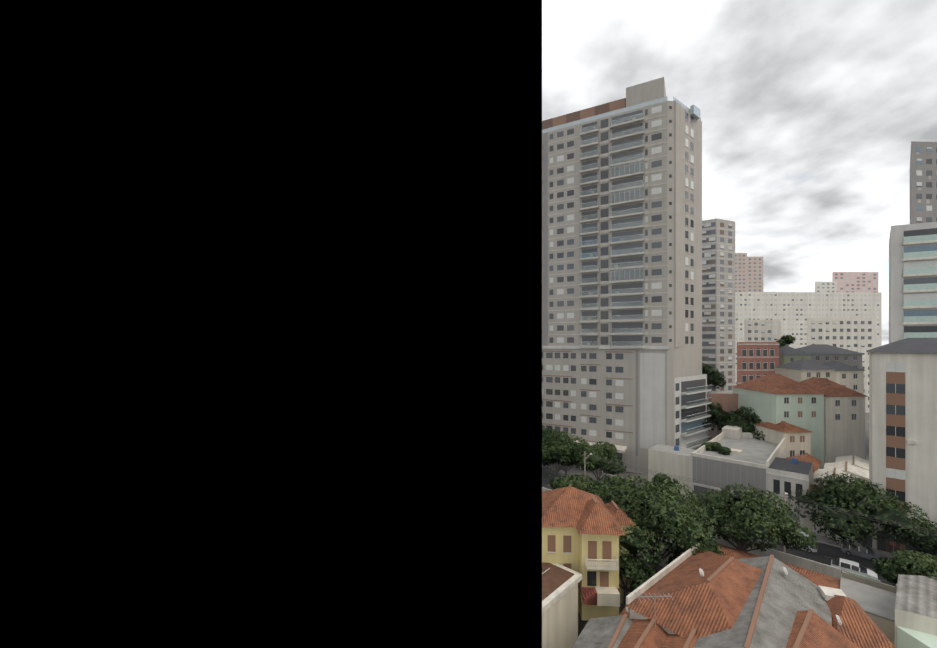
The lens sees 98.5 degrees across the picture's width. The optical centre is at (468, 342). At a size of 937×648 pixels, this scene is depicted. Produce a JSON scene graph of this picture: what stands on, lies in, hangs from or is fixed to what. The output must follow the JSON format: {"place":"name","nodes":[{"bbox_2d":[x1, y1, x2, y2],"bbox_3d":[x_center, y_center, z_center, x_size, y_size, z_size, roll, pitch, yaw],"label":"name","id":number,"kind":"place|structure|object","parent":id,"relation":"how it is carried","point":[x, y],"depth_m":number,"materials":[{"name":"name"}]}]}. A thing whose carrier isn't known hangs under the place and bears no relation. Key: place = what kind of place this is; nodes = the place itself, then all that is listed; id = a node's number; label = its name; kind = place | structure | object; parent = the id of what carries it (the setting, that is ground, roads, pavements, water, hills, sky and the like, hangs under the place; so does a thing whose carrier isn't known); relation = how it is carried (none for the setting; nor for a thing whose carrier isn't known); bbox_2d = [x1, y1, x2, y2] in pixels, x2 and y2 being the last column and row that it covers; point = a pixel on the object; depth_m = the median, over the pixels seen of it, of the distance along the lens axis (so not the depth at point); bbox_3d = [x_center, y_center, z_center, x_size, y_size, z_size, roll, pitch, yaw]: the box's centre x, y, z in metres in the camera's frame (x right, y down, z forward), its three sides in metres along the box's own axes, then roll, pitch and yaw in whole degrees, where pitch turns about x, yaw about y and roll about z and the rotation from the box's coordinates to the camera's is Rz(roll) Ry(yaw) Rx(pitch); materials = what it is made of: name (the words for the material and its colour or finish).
{"place":"outdoors","nodes":[
{"label":"outdoors","id":0,"kind":"place"},
{"bbox_2d":[542,413,870,636],"bbox_3d":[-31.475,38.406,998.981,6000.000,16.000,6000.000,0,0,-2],"label":"ground","id":1,"kind":"structure","parent":0,"point":[578,471],"depth_m":94.50,"materials":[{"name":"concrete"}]},
{"bbox_2d":[0,0,541,647],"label":"building wall","id":2,"kind":"structure","parent":1,"relation":"on","point":[270,322],"depth_m":1.44,"materials":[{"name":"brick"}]},
{"bbox_2d":[542,562,581,647],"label":"building","id":3,"kind":"structure","parent":1,"relation":"on","point":[560,606],"depth_m":42.32,"materials":[{"name":"paint"}]},
{"bbox_2d":[542,485,635,619],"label":"house","id":4,"kind":"structure","parent":1,"relation":"on","point":[582,531],"depth_m":46.05,"materials":[{"name":"paint"}]},
{"bbox_2d":[542,77,710,474],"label":"apartment tower","id":5,"kind":"structure","parent":1,"relation":"on","point":[622,277],"depth_m":96.21,"materials":[{"name":"concrete"}]},
{"bbox_2d":[702,219,734,401],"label":"grey tower","id":6,"kind":"structure","parent":1,"relation":"on","point":[718,294],"depth_m":168.84,"materials":[{"name":"concrete"}]},
{"bbox_2d":[542,335,936,604],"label":"trees","id":7,"kind":"object","parent":1,"relation":"on","point":[671,512],"depth_m":53.80,"materials":[{"name":"plant"}]},
{"bbox_2d":[735,253,746,291],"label":"beige tower","id":8,"kind":"structure","parent":1,"relation":"on","point":[740,272],"depth_m":306.65,"materials":[{"name":"concrete"}]},
{"bbox_2d":[572,543,936,647],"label":"roofs","id":9,"kind":"structure","parent":1,"relation":"on","point":[727,602],"depth_m":35.16,"materials":[{"name":"tile"}]},
{"bbox_2d":[747,257,762,291],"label":"beige tower","id":10,"kind":"structure","parent":1,"relation":"on","point":[754,274],"depth_m":312.13,"materials":[{"name":"concrete"}]},
{"bbox_2d":[737,342,778,383],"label":"brick building","id":11,"kind":"structure","parent":1,"relation":"on","point":[748,360],"depth_m":121.47,"materials":[{"name":"brick"}]},
{"bbox_2d":[648,425,871,547],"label":"building","id":12,"kind":"structure","parent":1,"relation":"on","point":[760,464],"depth_m":74.69,"materials":[{"name":"concrete"}]},
{"bbox_2d":[744,320,780,341],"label":"white building","id":13,"kind":"structure","parent":1,"relation":"on","point":[762,330],"depth_m":182.06,"materials":[{"name":"concrete"}]},
{"bbox_2d":[637,530,896,645],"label":"wall","id":14,"kind":"structure","parent":1,"relation":"on","point":[874,599],"depth_m":46.80,"materials":[{"name":"concrete"}]},
{"bbox_2d":[735,292,881,384],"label":"long white building","id":15,"kind":"structure","parent":1,"relation":"on","point":[793,312],"depth_m":264.98,"materials":[{"name":"concrete"}]},
{"bbox_2d":[815,282,836,291],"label":"white building","id":16,"kind":"structure","parent":1,"relation":"on","point":[825,286],"depth_m":350.16,"materials":[{"name":"concrete"}]},
{"bbox_2d":[807,318,874,412],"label":"apartment building","id":17,"kind":"structure","parent":1,"relation":"on","point":[855,334],"depth_m":175.16,"materials":[{"name":"concrete"}]},
{"bbox_2d":[832,272,877,291],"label":"pink building","id":18,"kind":"structure","parent":1,"relation":"on","point":[857,281],"depth_m":361.42,"materials":[{"name":"concrete"}]},
{"bbox_2d":[866,338,936,556],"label":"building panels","id":19,"kind":"object","parent":1,"relation":"on","point":[902,391],"depth_m":57.30,"materials":[{"name":"concrete"}]},
{"bbox_2d":[889,222,936,342],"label":"office building","id":20,"kind":"structure","parent":1,"relation":"on","point":[912,280],"depth_m":76.80,"materials":[{"name":"concrete"}]},
{"bbox_2d":[910,141,936,223],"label":"building","id":21,"kind":"structure","parent":1,"relation":"on","point":[923,182],"depth_m":103.47,"materials":[{"name":"concrete"}]},
{"bbox_2d":[542,466,899,586],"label":"street","id":22,"kind":"structure","parent":0,"point":[826,554],"depth_m":58.39,"materials":[{"name":"black asphalt"}]},
{"bbox_2d":[542,466,553,476],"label":"dark car","id":23,"kind":"object","parent":22,"relation":"on","point":[547,471],"depth_m":92.24,"materials":[{"name":"metal"}]},
{"bbox_2d":[542,440,915,630],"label":"urban clutter","id":24,"kind":"object","parent":22,"relation":"on","point":[793,461],"depth_m":56.53,"materials":[{"name":"metal"}]},
{"bbox_2d":[583,452,935,552],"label":"utility poles","id":25,"kind":"object","parent":22,"relation":"on","point":[784,494],"depth_m":56.04,"materials":[{"name":"concrete"}]},
{"bbox_2d":[778,532,817,552],"bbox_3d":[48.549,29.221,60.154,5.205,2.250,2.010,0,0,44],"label":"car","id":26,"kind":"object","parent":22,"relation":"on","point":[811,550],"depth_m":58.39,"materials":[{"name":"metal"}]},
{"bbox_2d":[831,558,877,579],"bbox_3d":[50.421,29.616,52.844,4.405,1.460,1.820,0,0,44],"label":"van","id":27,"kind":"object","parent":22,"relation":"on","point":[844,565],"depth_m":52.57,"materials":[{"name":"metal"}]},
{"bbox_2d":[841,541,882,561],"bbox_3d":[55.761,29.546,57.285,4.205,1.600,1.820,0,0,44],"label":"car","id":28,"kind":"object","parent":22,"relation":"on","point":[866,551],"depth_m":56.87,"materials":[{"name":"metal"}]},
{"bbox_2d":[542,0,936,344],"label":"sky","id":29,"kind":"structure","parent":0,"point":[812,111],"materials":[{"name":"white"}]},
{"bbox_2d":[708,344,868,468],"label":"houses","id":30,"kind":"structure","parent":0,"point":[810,399],"depth_m":91.34,"materials":[{"name":"paint"}]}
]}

